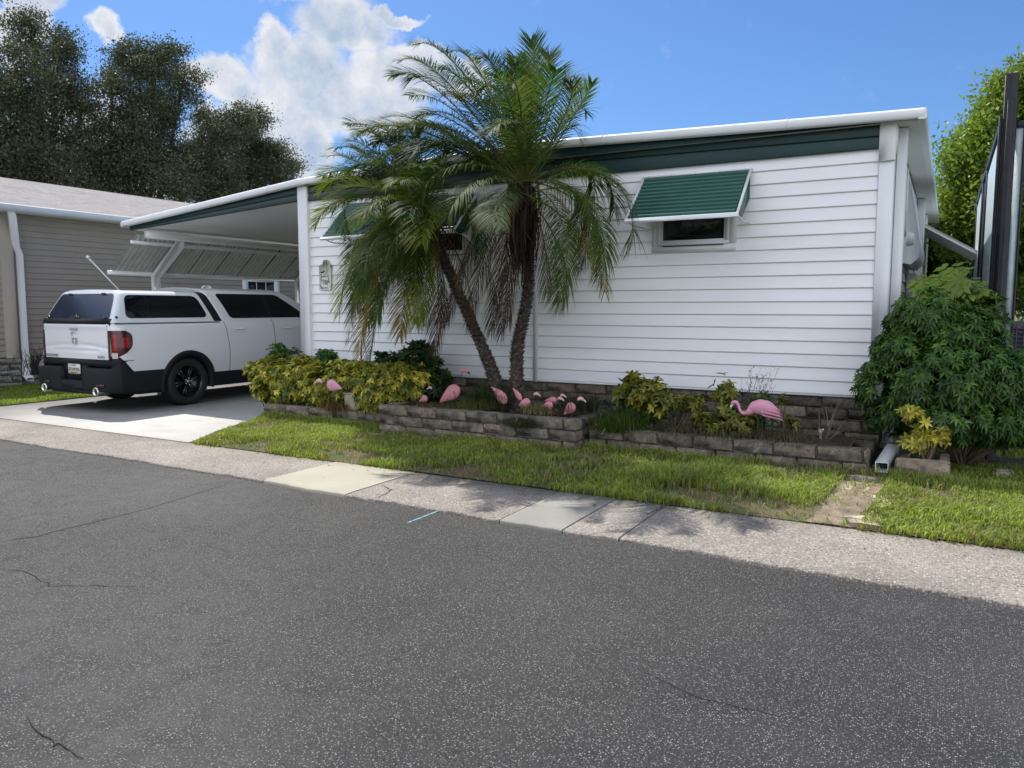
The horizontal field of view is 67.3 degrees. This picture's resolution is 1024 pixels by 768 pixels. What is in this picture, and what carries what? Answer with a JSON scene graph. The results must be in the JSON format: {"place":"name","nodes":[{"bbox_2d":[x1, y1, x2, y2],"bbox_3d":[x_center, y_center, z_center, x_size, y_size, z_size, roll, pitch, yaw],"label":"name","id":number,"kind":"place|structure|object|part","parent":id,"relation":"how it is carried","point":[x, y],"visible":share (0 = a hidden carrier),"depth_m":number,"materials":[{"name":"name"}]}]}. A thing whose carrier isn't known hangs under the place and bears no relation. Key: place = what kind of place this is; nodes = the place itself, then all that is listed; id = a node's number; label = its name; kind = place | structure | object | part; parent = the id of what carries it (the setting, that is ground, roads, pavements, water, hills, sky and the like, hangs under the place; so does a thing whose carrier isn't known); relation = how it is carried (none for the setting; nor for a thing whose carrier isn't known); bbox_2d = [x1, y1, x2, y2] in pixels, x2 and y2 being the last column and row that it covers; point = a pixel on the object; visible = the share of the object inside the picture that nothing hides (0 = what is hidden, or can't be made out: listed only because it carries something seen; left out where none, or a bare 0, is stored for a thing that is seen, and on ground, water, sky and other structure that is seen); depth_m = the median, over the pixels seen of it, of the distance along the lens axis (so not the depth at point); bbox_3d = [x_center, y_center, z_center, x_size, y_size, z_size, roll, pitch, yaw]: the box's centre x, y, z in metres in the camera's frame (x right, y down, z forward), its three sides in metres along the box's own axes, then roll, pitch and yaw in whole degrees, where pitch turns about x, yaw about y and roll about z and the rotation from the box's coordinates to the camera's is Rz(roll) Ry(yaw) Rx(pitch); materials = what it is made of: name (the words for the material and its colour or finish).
{"place":"outdoors","nodes":[
{"label":"outdoors","id":0,"kind":"place"},
{"bbox_2d":[0,382,104,406],"bbox_3d":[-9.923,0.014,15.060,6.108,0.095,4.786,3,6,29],"label":"side lawn grass","id":1,"kind":"structure","parent":0,"point":[25,392],"depth_m":13.43,"materials":[{"name":"green plant"}]},
{"bbox_2d":[7,347,43,375],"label":"dead shrub","id":2,"kind":"object","parent":1,"relation":"on","point":[34,366],"visible":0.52,"depth_m":14.11,"materials":[{"name":"grey plant"}]},
{"bbox_2d":[86,256,118,289],"bbox_3d":[-6.939,-1.157,14.805,0.060,2.460,2.456,3,6,29],"label":"leaning pole","id":3,"kind":"object","parent":1,"relation":"on","point":[87,257],"visible":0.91,"depth_m":13.89,"materials":[{"name":"white metal"}]},
{"bbox_2d":[0,382,276,443],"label":"driveway","id":4,"kind":"structure","parent":0,"point":[157,415],"depth_m":11.37,"materials":[{"name":"concrete"}]},
{"bbox_2d":[38,285,300,404],"bbox_3d":[-5.371,-0.797,13.911,2.260,1.965,5.415,3,6,29],"label":"pickup truck","id":5,"kind":"object","parent":4,"relation":"on","point":[183,346],"visible":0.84,"depth_m":12.03,"materials":[{"name":"paint"}]},
{"bbox_3d":[-6.574,-1.187,11.735,1.581,0.400,0.226,3,6,29],"label":"rear window","id":6,"kind":"part","parent":5,"relation":"part of","materials":[{"name":"black glass"}]},
{"bbox_3d":[-5.690,-1.172,11.622,0.120,0.322,0.361,3,6,29],"label":"side window","id":7,"kind":"part","parent":5,"relation":"part of","materials":[{"name":"black glass"}]},
{"bbox_3d":[-5.438,-1.215,12.072,0.131,0.350,1.428,3,6,29],"label":"side window frame","id":8,"kind":"part","parent":5,"relation":"part of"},
{"bbox_3d":[-5.340,-1.233,12.237,0.120,0.322,1.010,3,6,29],"label":"side window","id":9,"kind":"part","parent":5,"relation":"part of","materials":[{"name":"black glass"}]},
{"bbox_3d":[-4.680,-1.361,13.416,0.166,0.385,0.983,3,6,29],"label":"door window","id":10,"kind":"part","parent":5,"relation":"part of","materials":[{"name":"black glass"}]},
{"bbox_3d":[-4.469,-1.399,13.805,0.186,0.415,1.931,3,6,29],"label":"cab window frame","id":11,"kind":"part","parent":5,"relation":"part of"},
{"bbox_3d":[-4.215,-1.442,14.234,0.166,0.385,0.787,3,6,29],"label":"door window","id":12,"kind":"part","parent":5,"relation":"part of","materials":[{"name":"black glass"}]},
{"bbox_2d":[0,441,1023,767],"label":"road","id":13,"kind":"structure","parent":0,"point":[154,617],"depth_m":3.60,"materials":[{"name":"grey asphalt"}]},
{"bbox_2d":[0,419,1023,609],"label":"pavement","id":14,"kind":"structure","parent":0,"point":[986,574],"depth_m":5.67,"materials":[{"name":"grey concrete"}]},
{"bbox_2d":[193,424,1019,555],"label":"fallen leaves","id":15,"kind":"object","parent":14,"relation":"on","point":[714,493],"visible":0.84,"depth_m":6.15,"materials":[{"name":"brown plant"}]},
{"bbox_2d":[0,0,1023,203],"label":"sky","id":16,"kind":"structure","parent":0,"point":[659,64],"materials":[{"name":"blue"}]},
{"bbox_2d":[189,311,1023,550],"bbox_3d":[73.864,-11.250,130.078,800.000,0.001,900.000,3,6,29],"label":"ground","id":17,"kind":"structure","parent":0,"point":[899,438],"depth_m":7.13,"materials":[{"name":"green plant"}]},
{"bbox_2d":[0,0,127,192],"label":"oak tree","id":18,"kind":"object","parent":17,"relation":"on","point":[35,152],"visible":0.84,"depth_m":28.26,"materials":[{"name":"green plant"}]},
{"bbox_2d":[0,177,294,386],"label":"neighbour house","id":19,"kind":"structure","parent":17,"relation":"on","point":[52,236],"depth_m":15.87,"materials":[{"name":"beige"}]},
{"bbox_2d":[242,280,279,292],"bbox_3d":[-6.673,-2.232,20.516,0.040,1.120,1.250,3,6,29],"label":"window","id":20,"kind":"structure","parent":19,"relation":"in","point":[246,284],"depth_m":20.49,"materials":[{"name":"glass"}]},
{"bbox_2d":[78,30,221,203],"bbox_3d":[-15.249,-8.297,33.341,5.937,13.409,7.387,3,6,29],"label":"oak tree","id":21,"kind":"object","parent":17,"relation":"on","point":[142,152],"visible":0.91,"depth_m":32.05,"materials":[{"name":"green plant"}]},
{"bbox_2d":[161,94,311,202],"bbox_3d":[-13.338,-8.121,37.934,4.960,12.170,9.743,3,6,29],"label":"oak tree","id":22,"kind":"object","parent":17,"relation":"on","point":[226,136],"visible":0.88,"depth_m":36.33,"materials":[{"name":"green plant"}]},
{"bbox_2d":[264,402,379,422],"bbox_3d":[-2.271,0.412,10.913,2.311,0.250,1.164,3,6,29],"label":"stone planter","id":23,"kind":"object","parent":17,"relation":"on","point":[307,410],"visible":0.23,"depth_m":10.48,"materials":[{"name":"stone"}]},
{"bbox_2d":[242,352,306,405],"bbox_3d":[-3.393,-0.048,11.228,1.358,0.816,0.806,3,6,29],"label":"croton bush","id":24,"kind":"object","parent":23,"relation":"on","point":[274,387],"visible":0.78,"depth_m":10.97,"materials":[{"name":"yellow plant"}]},
{"bbox_2d":[265,342,315,402],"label":"green shrub","id":25,"kind":"object","parent":23,"relation":"on","point":[280,348],"visible":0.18,"depth_m":11.52,"materials":[{"name":"green plant"}]},
{"bbox_2d":[281,353,358,406],"bbox_3d":[-2.627,-0.018,10.818,1.583,0.799,0.839,3,6,29],"label":"croton bush","id":26,"kind":"object","parent":23,"relation":"on","point":[307,372],"visible":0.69,"depth_m":10.58,"materials":[{"name":"yellow plant"}]},
{"bbox_2d":[316,401,353,413],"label":"grass tuft","id":27,"kind":"object","parent":23,"relation":"on","point":[338,406],"visible":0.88,"depth_m":10.24,"materials":[{"name":"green plant"}]},
{"bbox_2d":[315,348,373,374],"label":"green shrub","id":28,"kind":"object","parent":23,"relation":"on","point":[327,354],"visible":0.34,"depth_m":11.14,"materials":[{"name":"green plant"}]},
{"bbox_2d":[343,392,360,410],"bbox_3d":[-2.143,0.232,10.345,0.200,0.240,0.160,3,6,29],"label":"garden pot","id":29,"kind":"object","parent":23,"relation":"on","point":[348,398],"visible":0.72,"depth_m":10.27,"materials":[{"name":"ceramic"}]},
{"bbox_2d":[338,358,434,413],"bbox_3d":[-1.744,0.049,10.213,1.455,0.771,0.843,3,6,29],"label":"croton bush","id":30,"kind":"object","parent":23,"relation":"on","point":[382,384],"visible":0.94,"depth_m":9.91,"materials":[{"name":"yellow plant"}]},
{"bbox_2d":[372,339,457,401],"bbox_3d":[-1.382,-0.114,10.486,1.416,0.995,0.700,3,6,29],"label":"green shrub","id":31,"kind":"object","parent":23,"relation":"on","point":[417,349],"visible":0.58,"depth_m":10.27,"materials":[{"name":"green plant"}]},
{"bbox_2d":[314,378,341,415],"bbox_3d":[-2.434,0.217,10.203,0.488,0.579,0.066,3,6,29],"label":"flamingo ornament","id":32,"kind":"object","parent":17,"relation":"on","point":[333,385],"visible":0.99,"depth_m":10.13,"materials":[{"name":"pink plastic"}]},
{"bbox_2d":[379,394,621,449],"bbox_3d":[-0.138,0.471,9.547,2.728,0.422,1.439,3,6,29],"label":"stone planter","id":33,"kind":"object","parent":17,"relation":"on","point":[561,429],"visible":0.55,"depth_m":8.91,"materials":[{"name":"stone"}]},
{"bbox_2d":[306,114,509,411],"bbox_3d":[-1.674,-1.513,9.305,3.274,3.981,2.779,3,6,29],"label":"palm tree","id":34,"kind":"object","parent":33,"relation":"on","point":[367,261],"visible":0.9,"depth_m":9.15,"materials":[{"name":"green plant"}]},
{"bbox_2d":[419,386,431,401],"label":"flamingo ornament","id":35,"kind":"object","parent":33,"relation":"on","point":[423,398],"visible":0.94,"depth_m":9.81,"materials":[{"name":"pink plastic"}]},
{"bbox_2d":[403,401,454,407],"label":"grass tuft","id":36,"kind":"object","parent":33,"relation":"on","point":[431,404],"visible":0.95,"depth_m":9.51,"materials":[{"name":"green plant"}]},
{"bbox_2d":[440,368,469,407],"bbox_3d":[-0.723,0.101,9.657,0.470,0.617,0.078,3,6,29],"label":"flamingo ornament","id":37,"kind":"object","parent":33,"relation":"on","point":[449,394],"visible":0.96,"depth_m":9.64,"materials":[{"name":"pink plastic"}]},
{"bbox_2d":[440,396,504,410],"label":"grass tuft","id":38,"kind":"object","parent":33,"relation":"on","point":[476,404],"visible":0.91,"depth_m":9.29,"materials":[{"name":"green plant"}]},
{"bbox_2d":[453,384,521,404],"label":"grass tuft","id":39,"kind":"object","parent":33,"relation":"on","point":[479,394],"visible":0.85,"depth_m":9.41,"materials":[{"name":"green plant"}]},
{"bbox_2d":[347,25,645,411],"bbox_3d":[-0.718,-1.886,8.696,4.183,4.767,2.840,3,6,29],"label":"palm tree","id":40,"kind":"object","parent":33,"relation":"on","point":[519,222],"visible":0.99,"depth_m":8.74,"materials":[{"name":"green plant"}]},
{"bbox_2d":[491,387,507,412],"bbox_3d":[-0.159,0.239,9.351,0.255,0.403,0.066,3,6,29],"label":"flamingo ornament","id":41,"kind":"object","parent":33,"relation":"on","point":[499,393],"visible":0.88,"depth_m":9.30,"materials":[{"name":"pink plastic"}]},
{"bbox_2d":[513,388,521,413],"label":"flamingo ornament","id":42,"kind":"object","parent":33,"relation":"on","point":[518,395],"visible":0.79,"depth_m":9.21,"materials":[{"name":"pink plastic"}]},
{"bbox_2d":[499,415,542,429],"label":"asparagus fern","id":43,"kind":"object","parent":33,"relation":"on","point":[516,422],"visible":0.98,"depth_m":8.44,"materials":[{"name":"green plant"}]},
{"bbox_2d":[519,392,540,406],"bbox_3d":[0.207,0.279,9.038,0.302,0.386,0.055,3,6,29],"label":"flamingo ornament","id":44,"kind":"object","parent":33,"relation":"on","point":[524,401],"visible":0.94,"depth_m":9.03,"materials":[{"name":"pink plastic"}]},
{"bbox_2d":[516,401,565,414],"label":"grass tuft","id":45,"kind":"object","parent":33,"relation":"on","point":[537,409],"visible":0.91,"depth_m":8.81,"materials":[{"name":"green plant"}]},
{"bbox_2d":[542,397,563,415],"bbox_3d":[0.464,0.314,8.838,0.310,0.356,0.054,3,6,29],"label":"flamingo ornament","id":46,"kind":"object","parent":33,"relation":"on","point":[549,404],"visible":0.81,"depth_m":8.82,"materials":[{"name":"pink plastic"}]},
{"bbox_2d":[545,393,566,414],"bbox_3d":[0.507,0.290,8.984,0.294,0.373,0.055,3,6,29],"label":"flamingo ornament","id":47,"kind":"object","parent":33,"relation":"on","point":[553,399],"visible":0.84,"depth_m":8.96,"materials":[{"name":"pink plastic"}]},
{"bbox_2d":[563,396,585,416],"bbox_3d":[0.710,0.320,8.697,0.279,0.371,0.059,3,6,29],"label":"flamingo ornament","id":48,"kind":"object","parent":33,"relation":"on","point":[580,398],"visible":0.89,"depth_m":8.68,"materials":[{"name":"pink plastic"}]},
{"bbox_2d":[537,391,617,413],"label":"grass tuft","id":49,"kind":"object","parent":33,"relation":"on","point":[588,405],"visible":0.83,"depth_m":8.81,"materials":[{"name":"green plant"}]},
{"bbox_2d":[107,107,976,451],"bbox_3d":[4.351,-2.268,20.502,14.180,3.698,23.632,3,6,29],"label":"mobile home","id":50,"kind":"object","parent":17,"relation":"on","point":[793,253],"visible":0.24,"depth_m":8.98,"materials":[{"name":"white plastic"}]},
{"bbox_2d":[319,260,331,289],"bbox_3d":[-2.835,-1.657,11.683,0.245,0.455,0.019,3,6,29],"label":"address plaque","id":51,"kind":"object","parent":50,"relation":"attached to","point":[325,274],"visible":1,"depth_m":11.68,"materials":[{"name":"white metal"}]},
{"bbox_2d":[381,204,472,261],"bbox_3d":[-1.256,-2.126,10.742,1.630,0.815,0.070,3,6,29],"label":"window","id":52,"kind":"structure","parent":50,"relation":"in","point":[460,254],"depth_m":10.47,"materials":[{"name":"black glass"}]},
{"bbox_2d":[652,217,736,252],"bbox_3d":[2.091,-1.940,8.858,0.980,0.815,0.070,3,6,29],"label":"window","id":53,"kind":"structure","parent":50,"relation":"in","point":[712,234],"depth_m":8.86,"materials":[{"name":"glass"}]},
{"bbox_2d":[952,72,1023,459],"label":"screen enclosure","id":54,"kind":"object","parent":50,"relation":"attached to","point":[998,206],"visible":0.47,"depth_m":7.50,"materials":[{"name":"white metal"}]},
{"bbox_2d":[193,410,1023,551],"bbox_3d":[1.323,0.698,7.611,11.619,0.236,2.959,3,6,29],"label":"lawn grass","id":55,"kind":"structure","parent":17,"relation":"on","point":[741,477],"depth_m":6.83,"materials":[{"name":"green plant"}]},
{"bbox_2d":[589,421,875,472],"bbox_3d":[2.349,0.653,8.299,2.831,0.306,1.183,3,6,29],"label":"stone planter","id":56,"kind":"object","parent":17,"relation":"on","point":[859,456],"visible":0.52,"depth_m":7.72,"materials":[{"name":"stone"}]},
{"bbox_2d":[581,408,659,434],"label":"asparagus fern","id":57,"kind":"object","parent":56,"relation":"on","point":[609,420],"visible":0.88,"depth_m":8.30,"materials":[{"name":"green plant"}]},
{"bbox_2d":[596,405,672,426],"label":"asparagus fern","id":58,"kind":"object","parent":56,"relation":"on","point":[629,411],"visible":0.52,"depth_m":8.41,"materials":[{"name":"green plant"}]},
{"bbox_2d":[610,370,682,428],"bbox_3d":[1.470,0.202,8.623,0.864,0.698,0.568,3,6,29],"label":"variegated shrub","id":59,"kind":"object","parent":56,"relation":"on","point":[650,395],"visible":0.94,"depth_m":8.48,"materials":[{"name":"green plant"}]},
{"bbox_2d":[612,415,766,443],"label":"matted grass","id":60,"kind":"structure","parent":56,"relation":"on","point":[665,427],"depth_m":8.06,"materials":[{"name":"green plant"}]},
{"bbox_2d":[668,393,712,432],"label":"plant","id":61,"kind":"object","parent":56,"relation":"in","point":[691,404],"visible":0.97,"depth_m":8.39,"materials":[{"name":"green plant"}]},
{"bbox_2d":[689,407,756,437],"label":"plant","id":62,"kind":"object","parent":56,"relation":"in","point":[714,421],"visible":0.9,"depth_m":7.95,"materials":[{"name":"green plant"}]},
{"bbox_2d":[706,372,740,435],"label":"tall leafy stalk","id":63,"kind":"object","parent":56,"relation":"on","point":[725,393],"visible":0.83,"depth_m":8.16,"materials":[{"name":"green plant"}]},
{"bbox_2d":[730,399,782,438],"bbox_3d":[2.478,0.412,7.809,0.540,0.521,0.116,3,6,29],"label":"flamingo ornament","id":64,"kind":"object","parent":56,"relation":"on","point":[764,408],"visible":0.99,"depth_m":7.73,"materials":[{"name":"pink plastic"}]},
{"bbox_2d":[737,364,778,415],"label":"wispy plant","id":65,"kind":"object","parent":56,"relation":"on","point":[743,398],"visible":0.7,"depth_m":8.24,"materials":[{"name":"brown plant"}]},
{"bbox_2d":[737,391,779,436],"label":"plant","id":66,"kind":"object","parent":56,"relation":"on","point":[759,417],"visible":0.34,"depth_m":8.16,"materials":[{"name":"green plant"}]},
{"bbox_2d":[644,421,882,451],"bbox_3d":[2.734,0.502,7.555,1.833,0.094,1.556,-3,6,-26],"label":"matted grass","id":67,"kind":"structure","parent":56,"relation":"on","point":[783,432],"depth_m":7.63,"materials":[{"name":"green plant"}]},
{"bbox_2d":[772,393,801,440],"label":"plant","id":68,"kind":"object","parent":56,"relation":"on","point":[791,421],"visible":0.95,"depth_m":7.95,"materials":[{"name":"green plant"}]},
{"bbox_2d":[819,402,848,440],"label":"bare stalk","id":69,"kind":"object","parent":56,"relation":"in","point":[831,425],"visible":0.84,"depth_m":7.85,"materials":[{"name":"plant"}]},
{"bbox_2d":[803,474,885,528],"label":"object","id":70,"kind":"structure","parent":17,"relation":"on","point":[832,509],"depth_m":5.96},
{"bbox_2d":[872,452,879,463],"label":"weed","id":71,"kind":"object","parent":17,"relation":"on","point":[875,457],"visible":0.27,"depth_m":7.53,"materials":[{"name":"green plant"}]},
{"bbox_2d":[875,444,898,472],"bbox_3d":[3.593,0.706,7.362,0.111,0.155,0.739,4,7,33],"label":"drain pipe","id":72,"kind":"object","parent":17,"relation":"on","point":[889,454],"visible":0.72,"depth_m":7.23,"materials":[{"name":"white paint"}]},
{"bbox_2d":[894,453,954,477],"bbox_3d":[3.796,0.763,7.062,0.480,0.210,0.600,3,6,29],"label":"block planter","id":73,"kind":"object","parent":17,"relation":"on","point":[905,461],"visible":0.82,"depth_m":6.84,"materials":[{"name":"stone"}]},
{"bbox_2d":[896,403,952,459],"bbox_3d":[3.700,0.479,6.932,0.371,0.611,0.445,-4,7,-34],"label":"yellow plant","id":74,"kind":"object","parent":73,"relation":"on","point":[920,440],"visible":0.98,"depth_m":6.91,"materials":[{"name":"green plant"}]},
{"bbox_2d":[849,285,1023,465],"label":"green shrub","id":75,"kind":"object","parent":17,"relation":"on","point":[933,361],"visible":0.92,"depth_m":7.05,"materials":[{"name":"green plant"}]},
{"bbox_2d":[906,262,992,462],"bbox_3d":[4.305,-0.198,7.628,0.790,2.018,0.456,0,6,2],"label":"papaya plant","id":76,"kind":"object","parent":17,"relation":"on","point":[955,283],"visible":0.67,"depth_m":7.55,"materials":[{"name":"green plant"}]},
{"bbox_2d":[926,205,1023,317],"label":"tree","id":77,"kind":"object","parent":17,"relation":"on","point":[934,264],"visible":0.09,"depth_m":20.33,"materials":[{"name":"green plant"}]},
{"bbox_2d":[927,44,1023,302],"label":"tree","id":78,"kind":"object","parent":17,"relation":"on","point":[963,157],"visible":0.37,"depth_m":16.31,"materials":[{"name":"green plant"}]},
{"bbox_2d":[957,280,1015,461],"bbox_3d":[4.556,-0.106,7.608,0.682,1.841,0.823,-1,6,-7],"label":"shrub","id":79,"kind":"object","parent":17,"relation":"on","point":[992,302],"visible":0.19,"depth_m":7.38,"materials":[{"name":"green plant"}]},
{"bbox_2d":[993,468,1012,477],"bbox_3d":[4.420,0.841,6.934,0.140,0.120,0.220,3,6,29],"label":"paving block","id":80,"kind":"object","parent":17,"relation":"on","point":[1002,471],"depth_m":6.88,"materials":[{"name":"grey stone"}]},
{"bbox_2d":[1013,321,1023,353],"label":"cooling unit","id":81,"kind":"object","parent":17,"relation":"on","point":[1018,340],"visible":0.02,"depth_m":8.86,"materials":[{"name":"grey metal"}]},
{"bbox_2d":[1015,304,1023,313],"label":"tree","id":82,"kind":"object","parent":17,"relation":"on","point":[1020,311],"visible":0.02,"depth_m":24.79,"materials":[{"name":"green plant"}]},
{"bbox_2d":[1015,310,1023,320],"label":"distant trees","id":83,"kind":"object","parent":17,"relation":"on","point":[1022,318],"visible":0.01,"depth_m":39.60,"materials":[{"name":"green plant"}]},
{"bbox_2d":[835,475,891,532],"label":"stepping stone path","id":84,"kind":"structure","parent":0,"point":[852,522],"depth_m":5.67,"materials":[{"name":"beige stone"}]},
{"bbox_2d":[907,445,1023,463],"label":"verge grass","id":85,"kind":"structure","parent":0,"point":[1019,454],"depth_m":8.38,"materials":[{"name":"green plant"}]}
]}

